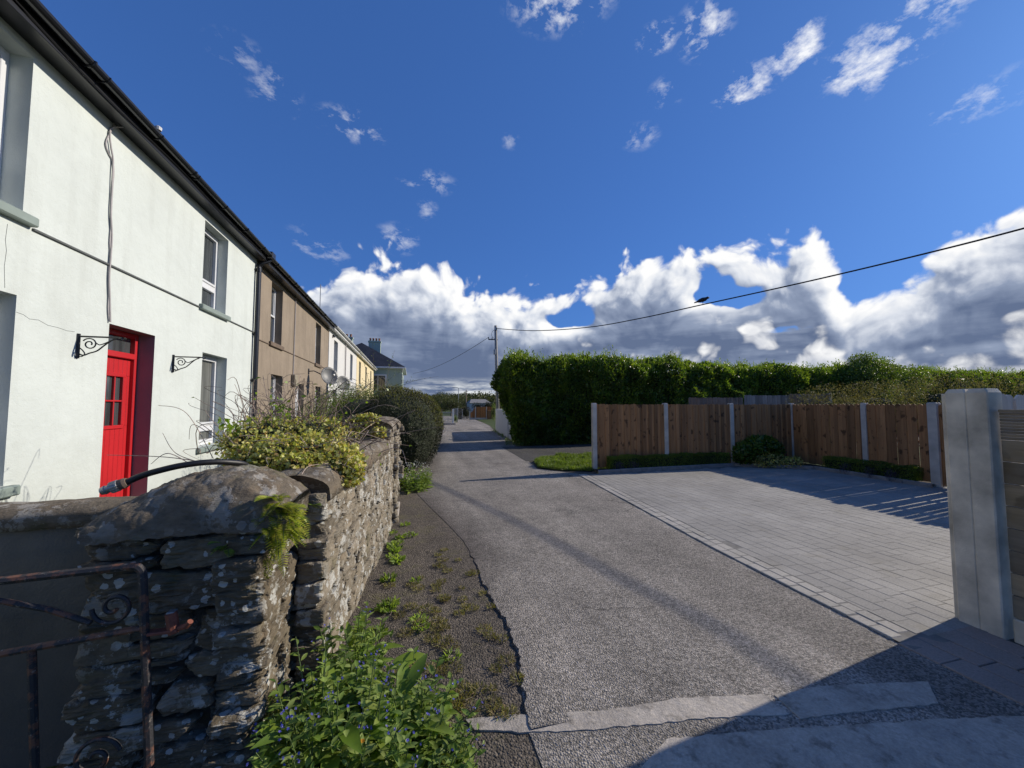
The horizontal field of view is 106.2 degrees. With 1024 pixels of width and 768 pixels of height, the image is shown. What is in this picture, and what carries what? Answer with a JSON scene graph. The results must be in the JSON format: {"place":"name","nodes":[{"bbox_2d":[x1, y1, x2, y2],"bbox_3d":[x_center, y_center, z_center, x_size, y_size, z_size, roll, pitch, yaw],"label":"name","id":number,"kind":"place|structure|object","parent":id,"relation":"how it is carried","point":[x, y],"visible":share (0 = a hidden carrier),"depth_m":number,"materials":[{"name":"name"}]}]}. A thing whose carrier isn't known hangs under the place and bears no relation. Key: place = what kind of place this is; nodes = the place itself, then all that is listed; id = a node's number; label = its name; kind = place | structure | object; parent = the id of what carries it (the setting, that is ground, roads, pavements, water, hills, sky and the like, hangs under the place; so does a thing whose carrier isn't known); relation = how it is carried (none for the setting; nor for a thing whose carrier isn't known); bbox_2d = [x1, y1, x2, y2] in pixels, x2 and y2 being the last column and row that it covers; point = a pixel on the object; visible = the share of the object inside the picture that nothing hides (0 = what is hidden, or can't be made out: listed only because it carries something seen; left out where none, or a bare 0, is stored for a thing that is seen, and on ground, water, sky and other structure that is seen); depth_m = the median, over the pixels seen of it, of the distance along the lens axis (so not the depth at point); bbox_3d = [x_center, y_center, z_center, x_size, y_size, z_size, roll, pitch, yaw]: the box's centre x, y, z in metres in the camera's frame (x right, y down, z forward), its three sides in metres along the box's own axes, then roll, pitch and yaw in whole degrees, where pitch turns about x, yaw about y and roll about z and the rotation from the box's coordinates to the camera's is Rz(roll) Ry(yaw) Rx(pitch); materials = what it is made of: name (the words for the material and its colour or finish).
{"place":"outdoors","nodes":[
{"label":"outdoors","id":0,"kind":"place"},
{"bbox_2d":[461,405,471,418],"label":"hedge","id":1,"kind":"object","parent":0,"point":[465,411],"visible":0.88,"depth_m":45.75,"materials":[{"name":"green plant"}]},
{"bbox_2d":[46,410,946,767],"bbox_3d":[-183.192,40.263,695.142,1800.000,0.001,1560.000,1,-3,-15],"label":"ground","id":2,"kind":"structure","parent":0,"point":[490,422],"depth_m":17.15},
{"bbox_2d":[0,496,137,767],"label":"rendered wall","id":3,"kind":"structure","parent":2,"relation":"on","point":[36,537],"depth_m":1.83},
{"bbox_2d":[0,0,275,501],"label":"white cottage","id":4,"kind":"structure","parent":2,"relation":"on","point":[119,217],"depth_m":4.63,"materials":[{"name":"paint"}]},
{"bbox_2d":[0,485,20,498],"bbox_3d":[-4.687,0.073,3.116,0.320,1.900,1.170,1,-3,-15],"label":"window sill","id":5,"kind":"structure","parent":4,"relation":"in","point":[10,490],"depth_m":3.57,"materials":[{"name":"concrete"}]},
{"bbox_2d":[0,45,38,227],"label":"window","id":6,"kind":"structure","parent":4,"relation":"in","point":[6,209],"depth_m":3.68,"materials":[{"name":"plastic"}]},
{"bbox_2d":[75,333,126,357],"bbox_3d":[-4.692,-0.427,4.401,0.449,0.280,0.044,1,-3,-15],"label":"wall bracket","id":7,"kind":"object","parent":4,"relation":"attached to","point":[78,342],"depth_m":4.37,"materials":[{"name":"black metal"}]},
{"bbox_2d":[99,356,129,496],"bbox_3d":[-5.375,0.625,5.089,0.058,1.976,0.742,1,-3,-15],"label":"door","id":8,"kind":"structure","parent":4,"relation":"in","point":[118,370],"depth_m":5.23,"materials":[{"name":"red paint"}]},
{"bbox_2d":[172,355,205,371],"bbox_3d":[-5.150,-0.321,6.138,0.449,0.280,0.044,1,-3,-15],"label":"wall bracket","id":9,"kind":"object","parent":4,"relation":"attached to","point":[173,360],"depth_m":6.11,"materials":[{"name":"black metal"}]},
{"bbox_2d":[196,355,220,453],"bbox_3d":[-5.801,0.352,7.343,0.320,1.810,1.130,1,-3,-15],"label":"window","id":10,"kind":"structure","parent":4,"relation":"in","point":[208,378],"depth_m":7.53,"materials":[{"name":"plastic"}]},
{"bbox_2d":[199,229,230,321],"bbox_3d":[-5.768,-2.131,7.354,0.320,1.650,1.090,1,-3,-15],"label":"window","id":11,"kind":"structure","parent":4,"relation":"in","point":[207,305],"depth_m":7.54,"materials":[{"name":"plastic"}]},
{"bbox_2d":[56,464,310,767],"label":"stone pier","id":12,"kind":"structure","parent":2,"relation":"on","point":[220,661],"depth_m":1.76,"materials":[{"name":"grey stone"}]},
{"bbox_2d":[0,562,192,767],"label":"iron gate","id":13,"kind":"structure","parent":12,"relation":"attached to","point":[173,626],"depth_m":1.60,"materials":[{"name":"black metal"}]},
{"bbox_2d":[99,459,248,494],"bbox_3d":[-1.717,0.491,2.070,0.220,0.176,0.674,-2,-4,34],"label":"garden hose","id":14,"kind":"object","parent":12,"relation":"on","point":[114,486],"visible":0.89,"depth_m":1.93,"materials":[{"name":"black rubber"}]},
{"bbox_2d":[208,541,234,555],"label":"fern","id":15,"kind":"object","parent":12,"relation":"attached to","point":[222,548],"visible":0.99,"depth_m":1.77,"materials":[{"name":"green plant"}]},
{"bbox_2d":[262,502,282,744],"bbox_3d":[-1.179,1.215,1.903,0.109,1.265,0.214,1,-3,-15],"label":"moss","id":16,"kind":"object","parent":12,"relation":"attached to","point":[269,713],"visible":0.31,"depth_m":1.86,"materials":[{"name":"green plant"}]},
{"bbox_2d":[248,493,309,575],"bbox_3d":[-1.125,0.744,1.892,0.242,0.410,0.239,0,-3,4],"label":"fern","id":17,"kind":"object","parent":12,"relation":"attached to","point":[276,533],"visible":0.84,"depth_m":1.87,"materials":[{"name":"green plant"}]},
{"bbox_2d":[267,507,307,558],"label":"ivy","id":18,"kind":"object","parent":12,"relation":"attached to","point":[303,511],"visible":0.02,"depth_m":2.12,"materials":[{"name":"green plant"}]},
{"bbox_2d":[256,261,337,423],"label":"brown cottage","id":19,"kind":"structure","parent":2,"relation":"on","point":[297,323],"depth_m":11.78,"materials":[{"name":"paint"}]},
{"bbox_2d":[270,375,275,416],"bbox_3d":[-6.837,0.597,10.759,0.080,1.700,0.960,1,-3,-15],"label":"window","id":20,"kind":"structure","parent":19,"relation":"in","point":[273,378],"depth_m":11.15,"materials":[{"name":"plastic"}]},
{"bbox_2d":[269,287,283,350],"bbox_3d":[-6.677,-1.878,10.741,0.310,1.760,1.100,1,-3,-15],"label":"window","id":21,"kind":"structure","parent":19,"relation":"in","point":[273,298],"depth_m":11.05,"materials":[{"name":"plastic"}]},
{"bbox_2d":[295,389,297,415],"bbox_3d":[-7.439,1.032,13.009,0.070,2.080,1.020,1,-3,-15],"label":"door","id":22,"kind":"structure","parent":19,"relation":"in","point":[296,389],"depth_m":13.43,"materials":[{"name":"plastic"}]},
{"bbox_2d":[314,341,321,367],"bbox_3d":[-7.945,-1.556,15.552,0.310,1.750,1.070,1,-3,-15],"label":"window","id":23,"kind":"structure","parent":19,"relation":"in","point":[317,365],"depth_m":15.78,"materials":[{"name":"plastic"}]},
{"bbox_2d":[308,367,337,384],"bbox_3d":[-7.050,-0.301,14.370,0.967,0.696,0.491,1,-3,-15],"label":"satellite dish","id":24,"kind":"object","parent":19,"relation":"attached to","point":[328,375],"visible":0.99,"depth_m":14.47,"materials":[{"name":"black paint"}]},
{"bbox_2d":[337,376,350,389],"bbox_3d":[-7.900,-0.025,17.551,0.947,0.717,0.495,1,-3,-15],"label":"satellite dish","id":25,"kind":"object","parent":19,"relation":"attached to","point":[340,378],"visible":0.55,"depth_m":17.67,"materials":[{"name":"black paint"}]},
{"bbox_2d":[306,391,360,425],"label":"garden bush","id":26,"kind":"object","parent":2,"relation":"on","point":[334,409],"visible":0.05,"depth_m":8.82,"materials":[{"name":"green plant"}]},
{"bbox_2d":[280,437,390,685],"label":"garden wall","id":27,"kind":"structure","parent":2,"relation":"on","point":[339,554],"depth_m":2.52,"materials":[{"name":"stone"}]},
{"bbox_2d":[117,373,445,469],"bbox_3d":[-2.127,0.374,3.875,2.822,1.037,2.433,1,-3,-15],"label":"dead shrub","id":28,"kind":"object","parent":27,"relation":"on","point":[281,406],"visible":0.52,"depth_m":3.66,"materials":[{"name":"brown plant"}]},
{"bbox_2d":[208,414,384,488],"bbox_3d":[-1.800,0.517,3.116,1.108,0.557,1.883,2,-4,-33],"label":"ivy","id":29,"kind":"object","parent":27,"relation":"on","point":[280,447],"visible":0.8,"depth_m":2.78,"materials":[{"name":"green plant"}]},
{"bbox_2d":[294,386,379,420],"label":"garden bush","id":30,"kind":"object","parent":2,"relation":"on","point":[332,405],"visible":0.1,"depth_m":11.83,"materials":[{"name":"green plant"}]},
{"bbox_2d":[312,375,371,417],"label":"garden bush","id":31,"kind":"object","parent":2,"relation":"on","point":[348,391],"visible":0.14,"depth_m":15.38,"materials":[{"name":"green plant"}]},
{"bbox_2d":[327,327,361,403],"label":"white cottage","id":32,"kind":"structure","parent":2,"relation":"on","point":[343,350],"depth_m":20.73,"materials":[{"name":"paint"}]},
{"bbox_2d":[356,353,377,399],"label":"cream cottage","id":33,"kind":"structure","parent":2,"relation":"on","point":[361,370],"depth_m":30.52,"materials":[{"name":"paint"}]},
{"bbox_2d":[339,416,398,535],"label":"stone pier","id":34,"kind":"structure","parent":2,"relation":"on","point":[393,503],"depth_m":5.24,"materials":[{"name":"grey stone"}]},
{"bbox_2d":[340,412,386,441],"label":"ivy","id":35,"kind":"object","parent":34,"relation":"attached to","point":[370,416],"visible":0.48,"depth_m":4.82,"materials":[{"name":"green plant"}]},
{"bbox_2d":[346,334,406,398],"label":"green house","id":36,"kind":"structure","parent":2,"relation":"on","point":[382,362],"depth_m":41.35,"materials":[{"name":"paint"}]},
{"bbox_2d":[374,374,386,391],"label":"window","id":37,"kind":"structure","parent":36,"relation":"in","point":[382,381],"depth_m":40.82,"materials":[{"name":"glass"}]},
{"bbox_2d":[329,383,443,471],"bbox_3d":[-3.387,1.131,10.755,2.977,2.115,5.557,1,-3,-10],"label":"clipped hedge","id":38,"kind":"object","parent":2,"relation":"on","point":[424,415],"visible":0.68,"depth_m":8.74,"materials":[{"name":"green plant"}]},
{"bbox_2d":[350,351,431,398],"bbox_3d":[-5.621,0.612,18.297,3.759,4.118,9.028,1,-3,-15],"label":"garden bush","id":39,"kind":"object","parent":2,"relation":"on","point":[375,384],"visible":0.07,"depth_m":15.14,"materials":[{"name":"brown plant"}]},
{"bbox_2d":[382,416,403,496],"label":"stone pier","id":40,"kind":"structure","parent":2,"relation":"on","point":[399,427],"depth_m":7.05,"materials":[{"name":"grey stone"}]},
{"bbox_2d":[427,391,455,413],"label":"tree","id":41,"kind":"object","parent":2,"relation":"on","point":[442,397],"visible":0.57,"depth_m":68.82,"materials":[{"name":"green plant"}]},
{"bbox_2d":[439,399,462,415],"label":"tree","id":42,"kind":"object","parent":2,"relation":"on","point":[451,405],"visible":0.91,"depth_m":61.30,"materials":[{"name":"green plant"}]},
{"bbox_2d":[409,391,502,410],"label":"distant wood","id":43,"kind":"object","parent":2,"relation":"on","point":[488,396],"visible":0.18,"depth_m":130.45,"materials":[{"name":"green plant"}]},
{"bbox_2d":[453,397,468,407],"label":"tree","id":44,"kind":"object","parent":2,"relation":"on","point":[463,402],"visible":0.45,"depth_m":84.75,"materials":[{"name":"green plant"}]},
{"bbox_2d":[467,399,489,410],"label":"distant bungalow","id":45,"kind":"object","parent":2,"relation":"on","point":[472,401],"visible":0.39,"depth_m":76.47,"materials":[{"name":"stone"}]},
{"bbox_2d":[488,325,498,408],"bbox_3d":[-1.236,-0.441,26.793,0.854,7.356,0.259,1,-3,-22],"label":"utility pole","id":46,"kind":"object","parent":2,"relation":"on","point":[495,351],"visible":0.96,"depth_m":26.86,"materials":[{"name":"brown wood"}]},
{"bbox_2d":[417,338,486,372],"bbox_3d":[-6.977,-2.224,37.437,0.032,0.938,23.732,2,-4,-27],"label":"service cable","id":47,"kind":"object","parent":46,"relation":"attached to","point":[455,357],"visible":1,"depth_m":33.27,"materials":[{"name":"black rubber"}]},
{"bbox_2d":[496,227,1023,330],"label":"overhead cable","id":48,"kind":"object","parent":46,"relation":"attached to","point":[804,281],"visible":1,"depth_m":11.46,"materials":[{"name":"black rubber"}]},
{"bbox_2d":[694,296,708,302],"bbox_3d":[7.202,-3.170,14.574,0.541,0.264,0.223,0,-3,5],"label":"bird","id":49,"kind":"object","parent":48,"relation":"on","point":[703,299],"visible":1,"depth_m":14.51},
{"bbox_2d":[491,402,495,420],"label":"upright shrub","id":50,"kind":"object","parent":2,"relation":"on","point":[493,412],"visible":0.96,"depth_m":40.64,"materials":[{"name":"green plant"}]},
{"bbox_2d":[496,409,512,440],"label":"white boundary wall","id":51,"kind":"structure","parent":2,"relation":"on","point":[502,424],"depth_m":21.55,"materials":[{"name":"white paint"}]},
{"bbox_2d":[252,419,1023,767],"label":"verge","id":52,"kind":"structure","parent":2,"relation":"on","point":[432,529],"depth_m":2.95,"materials":[{"name":"brown soil"}]},
{"bbox_2d":[244,635,399,767],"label":"flowering weed","id":53,"kind":"object","parent":52,"relation":"on","point":[302,738],"visible":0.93,"depth_m":1.72,"materials":[{"name":"green plant"}]},
{"bbox_2d":[310,601,404,693],"bbox_3d":[-0.931,1.549,2.256,0.438,0.440,0.527,3,-4,-42],"label":"flowering weed","id":54,"kind":"object","parent":52,"relation":"on","point":[361,647],"visible":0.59,"depth_m":2.25,"materials":[{"name":"green plant"}]},
{"bbox_2d":[366,533,405,638],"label":"wall foot weeds","id":55,"kind":"object","parent":52,"relation":"on","point":[393,548],"depth_m":3.58,"materials":[{"name":"green plant"}]},
{"bbox_2d":[330,646,482,767],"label":"flowering weed","id":56,"kind":"object","parent":52,"relation":"on","point":[420,712],"visible":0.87,"depth_m":1.85,"materials":[{"name":"green plant"}]},
{"bbox_2d":[389,652,424,695],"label":"dock plant","id":57,"kind":"object","parent":52,"relation":"on","point":[406,656],"visible":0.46,"depth_m":2.16,"materials":[{"name":"green plant"}]},
{"bbox_2d":[399,461,433,493],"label":"flowering weed","id":58,"kind":"object","parent":52,"relation":"on","point":[423,481],"visible":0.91,"depth_m":7.58,"materials":[{"name":"green plant"}]},
{"bbox_2d":[386,521,462,663],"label":"verge weeds","id":59,"kind":"object","parent":52,"relation":"on","point":[458,654],"visible":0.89,"depth_m":2.93,"materials":[{"name":"green plant"}]},
{"bbox_2d":[402,712,485,767],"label":"flowering weed","id":60,"kind":"object","parent":52,"relation":"on","point":[464,751],"visible":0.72,"depth_m":1.73,"materials":[{"name":"green plant"}]},
{"bbox_2d":[383,548,525,720],"bbox_3d":[-0.611,1.807,3.159,0.934,0.036,2.546,1,-3,-15],"label":"verge moss","id":61,"kind":"object","parent":52,"relation":"on","point":[471,686],"visible":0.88,"depth_m":2.68,"materials":[{"name":"green plant"}]},
{"bbox_2d":[384,534,525,707],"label":"fallen twigs","id":62,"kind":"object","parent":52,"relation":"on","point":[455,650],"visible":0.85,"depth_m":2.58,"materials":[{"name":"brown wood"}]},
{"bbox_2d":[491,429,590,445],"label":"grass","id":63,"kind":"structure","parent":52,"relation":"on","point":[518,444],"depth_m":16.14,"materials":[{"name":"green plant"}]},
{"bbox_2d":[591,403,791,472],"bbox_3d":[4.978,1.418,10.313,6.022,1.810,0.105,1,-3,-12],"label":"garden fence","id":64,"kind":"object","parent":2,"relation":"on","point":[640,429],"visible":0.88,"depth_m":10.20,"materials":[{"name":"wood"}]},
{"bbox_2d":[502,435,918,460],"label":"side lane","id":65,"kind":"structure","parent":2,"relation":"on","point":[528,453],"depth_m":14.00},
{"bbox_2d":[489,344,1023,445],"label":"laurel hedge","id":66,"kind":"object","parent":2,"relation":"on","point":[549,400],"visible":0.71,"depth_m":17.18,"materials":[{"name":"green plant"}]},
{"bbox_2d":[689,393,831,442],"bbox_3d":[8.074,1.366,12.432,4.979,2.150,0.238,0,-3,-7],"label":"old fence","id":67,"kind":"object","parent":2,"relation":"on","point":[765,399],"visible":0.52,"depth_m":12.51,"materials":[{"name":"grey wood"}]},
{"bbox_2d":[788,402,945,487],"bbox_3d":[8.623,1.270,7.639,0.172,1.810,6.823,1,-3,-11],"label":"garden fence","id":68,"kind":"object","parent":2,"relation":"on","point":[874,435],"visible":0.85,"depth_m":8.93,"materials":[{"name":"wood"}]},
{"bbox_2d":[938,405,946,485],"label":"side gate","id":69,"kind":"structure","parent":68,"relation":"attached to","point":[942,445],"depth_m":7.68,"materials":[{"name":"brown wood"}]},
{"bbox_2d":[838,351,936,403],"bbox_3d":[20.015,0.544,20.418,6.330,4.683,2.792,1,-3,-15],"label":"garden tree","id":70,"kind":"object","parent":2,"relation":"on","point":[866,369],"visible":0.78,"depth_m":19.97,"materials":[{"name":"green plant"}]},
{"bbox_2d":[782,369,1023,440],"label":"heath bush","id":71,"kind":"object","parent":2,"relation":"on","point":[936,397],"visible":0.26,"depth_m":11.23,"materials":[{"name":"green plant"}]},
{"bbox_2d":[941,388,1023,645],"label":"plank fence","id":72,"kind":"object","parent":2,"relation":"on","point":[982,428],"visible":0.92,"depth_m":2.80,"materials":[{"name":"concrete"}]},
{"bbox_2d":[1002,394,1023,551],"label":"picket fence","id":73,"kind":"object","parent":2,"relation":"on","point":[1016,402],"visible":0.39,"depth_m":3.00,"materials":[{"name":"wood"}]},
{"bbox_2d":[39,0,1023,395],"label":"sky","id":74,"kind":"structure","parent":0,"point":[445,173],"materials":[{"name":"blue"}]},
{"bbox_2d":[533,451,605,471],"bbox_3d":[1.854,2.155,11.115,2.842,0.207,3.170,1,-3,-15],"label":"grass","id":75,"kind":"structure","parent":0,"point":[568,461],"depth_m":10.64,"materials":[{"name":"green plant"}]},
{"bbox_2d":[414,416,1023,767],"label":"road","id":76,"kind":"structure","parent":0,"point":[621,602],"depth_m":2.92,"materials":[{"name":"grey asphalt"}]},
{"bbox_2d":[439,409,455,424],"bbox_3d":[-5.465,2.800,32.606,1.374,1.320,0.350,1,-3,-15],"label":"railing","id":77,"kind":"object","parent":76,"relation":"on","point":[452,423],"visible":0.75,"depth_m":32.56,"materials":[{"name":"metal"}]},
{"bbox_2d":[454,408,462,418],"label":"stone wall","id":78,"kind":"structure","parent":76,"relation":"on","point":[459,413],"depth_m":45.78,"materials":[{"name":"stone"}]},
{"bbox_2d":[470,401,492,408],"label":"shrub","id":79,"kind":"object","parent":76,"relation":"on","point":[483,405],"visible":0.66,"depth_m":47.50,"materials":[{"name":"green plant"}]},
{"bbox_2d":[469,407,494,419],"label":"orange fence","id":80,"kind":"object","parent":76,"relation":"on","point":[480,413],"visible":0.87,"depth_m":45.00,"materials":[{"name":"brown wood"}]},
{"bbox_2d":[465,693,788,733],"bbox_3d":[0.614,1.762,2.050,1.718,0.008,0.167,0,-3,-5],"label":"concrete strip","id":81,"kind":"object","parent":76,"relation":"on","point":[674,710],"visible":1,"depth_m":2.04,"materials":[{"name":"grey concrete"}]},
{"bbox_2d":[641,716,1023,767],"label":"concrete apron","id":82,"kind":"object","parent":76,"relation":"on","point":[989,742],"visible":1,"depth_m":1.85,"materials":[{"name":"grey concrete"}]},
{"bbox_2d":[774,681,938,719],"bbox_3d":[1.989,1.768,2.173,0.991,0.010,0.201,0,-3,-7],"label":"concrete drain cover","id":83,"kind":"object","parent":76,"relation":"on","point":[810,702],"visible":1,"depth_m":2.15,"materials":[{"name":"grey concrete"}]},
{"bbox_2d":[593,462,934,484],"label":"flower bed soil","id":84,"kind":"structure","parent":0,"point":[806,464],"depth_m":10.01,"materials":[{"name":"brown soil"}]},
{"bbox_2d":[612,461,623,468],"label":"lavender","id":85,"kind":"object","parent":84,"relation":"on","point":[621,466],"visible":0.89,"depth_m":9.42,"materials":[{"name":"green plant"}]},
{"bbox_2d":[606,452,730,468],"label":"box hedge","id":86,"kind":"object","parent":84,"relation":"on","point":[656,460],"visible":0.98,"depth_m":9.90,"materials":[{"name":"green plant"}]},
{"bbox_2d":[730,434,785,465],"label":"corner shrub","id":87,"kind":"object","parent":84,"relation":"on","point":[745,451],"visible":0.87,"depth_m":10.25,"materials":[{"name":"green plant"}]},
{"bbox_2d":[752,452,804,468],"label":"variegated shrub","id":88,"kind":"object","parent":84,"relation":"on","point":[771,461],"visible":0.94,"depth_m":10.01,"materials":[{"name":"green plant"}]},
{"bbox_2d":[839,463,851,474],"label":"lavender","id":89,"kind":"object","parent":84,"relation":"on","point":[845,468],"visible":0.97,"depth_m":9.12,"materials":[{"name":"green plant"}]},
{"bbox_2d":[863,467,878,477],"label":"lavender","id":90,"kind":"object","parent":84,"relation":"on","point":[870,472],"visible":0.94,"depth_m":8.60,"materials":[{"name":"green plant"}]},
{"bbox_2d":[821,455,923,480],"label":"box hedge","id":91,"kind":"object","parent":84,"relation":"on","point":[912,472],"visible":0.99,"depth_m":8.62,"materials":[{"name":"green plant"}]},
{"bbox_2d":[885,470,898,481],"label":"lavender","id":92,"kind":"object","parent":84,"relation":"on","point":[890,474],"visible":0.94,"depth_m":8.22,"materials":[{"name":"green plant"}]},
{"bbox_2d":[586,466,987,648],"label":"driveway paving","id":93,"kind":"structure","parent":0,"point":[824,497],"depth_m":5.24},
{"bbox_2d":[578,474,908,639],"bbox_3d":[2.191,1.971,5.931,0.276,0.021,6.536,1,-3,-10],"label":"driveway border","id":94,"kind":"object","parent":93,"relation":"on","point":[889,630],"visible":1,"depth_m":3.69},
{"bbox_2d":[598,463,932,487],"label":"kerb","id":95,"kind":"structure","parent":93,"relation":"on","point":[897,480],"depth_m":9.53,"materials":[{"name":"concrete"}]},
{"bbox_2d":[899,626,1023,705],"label":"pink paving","id":96,"kind":"structure","parent":0,"point":[994,663],"depth_m":2.50,"materials":[{"name":"concrete"}]}
]}

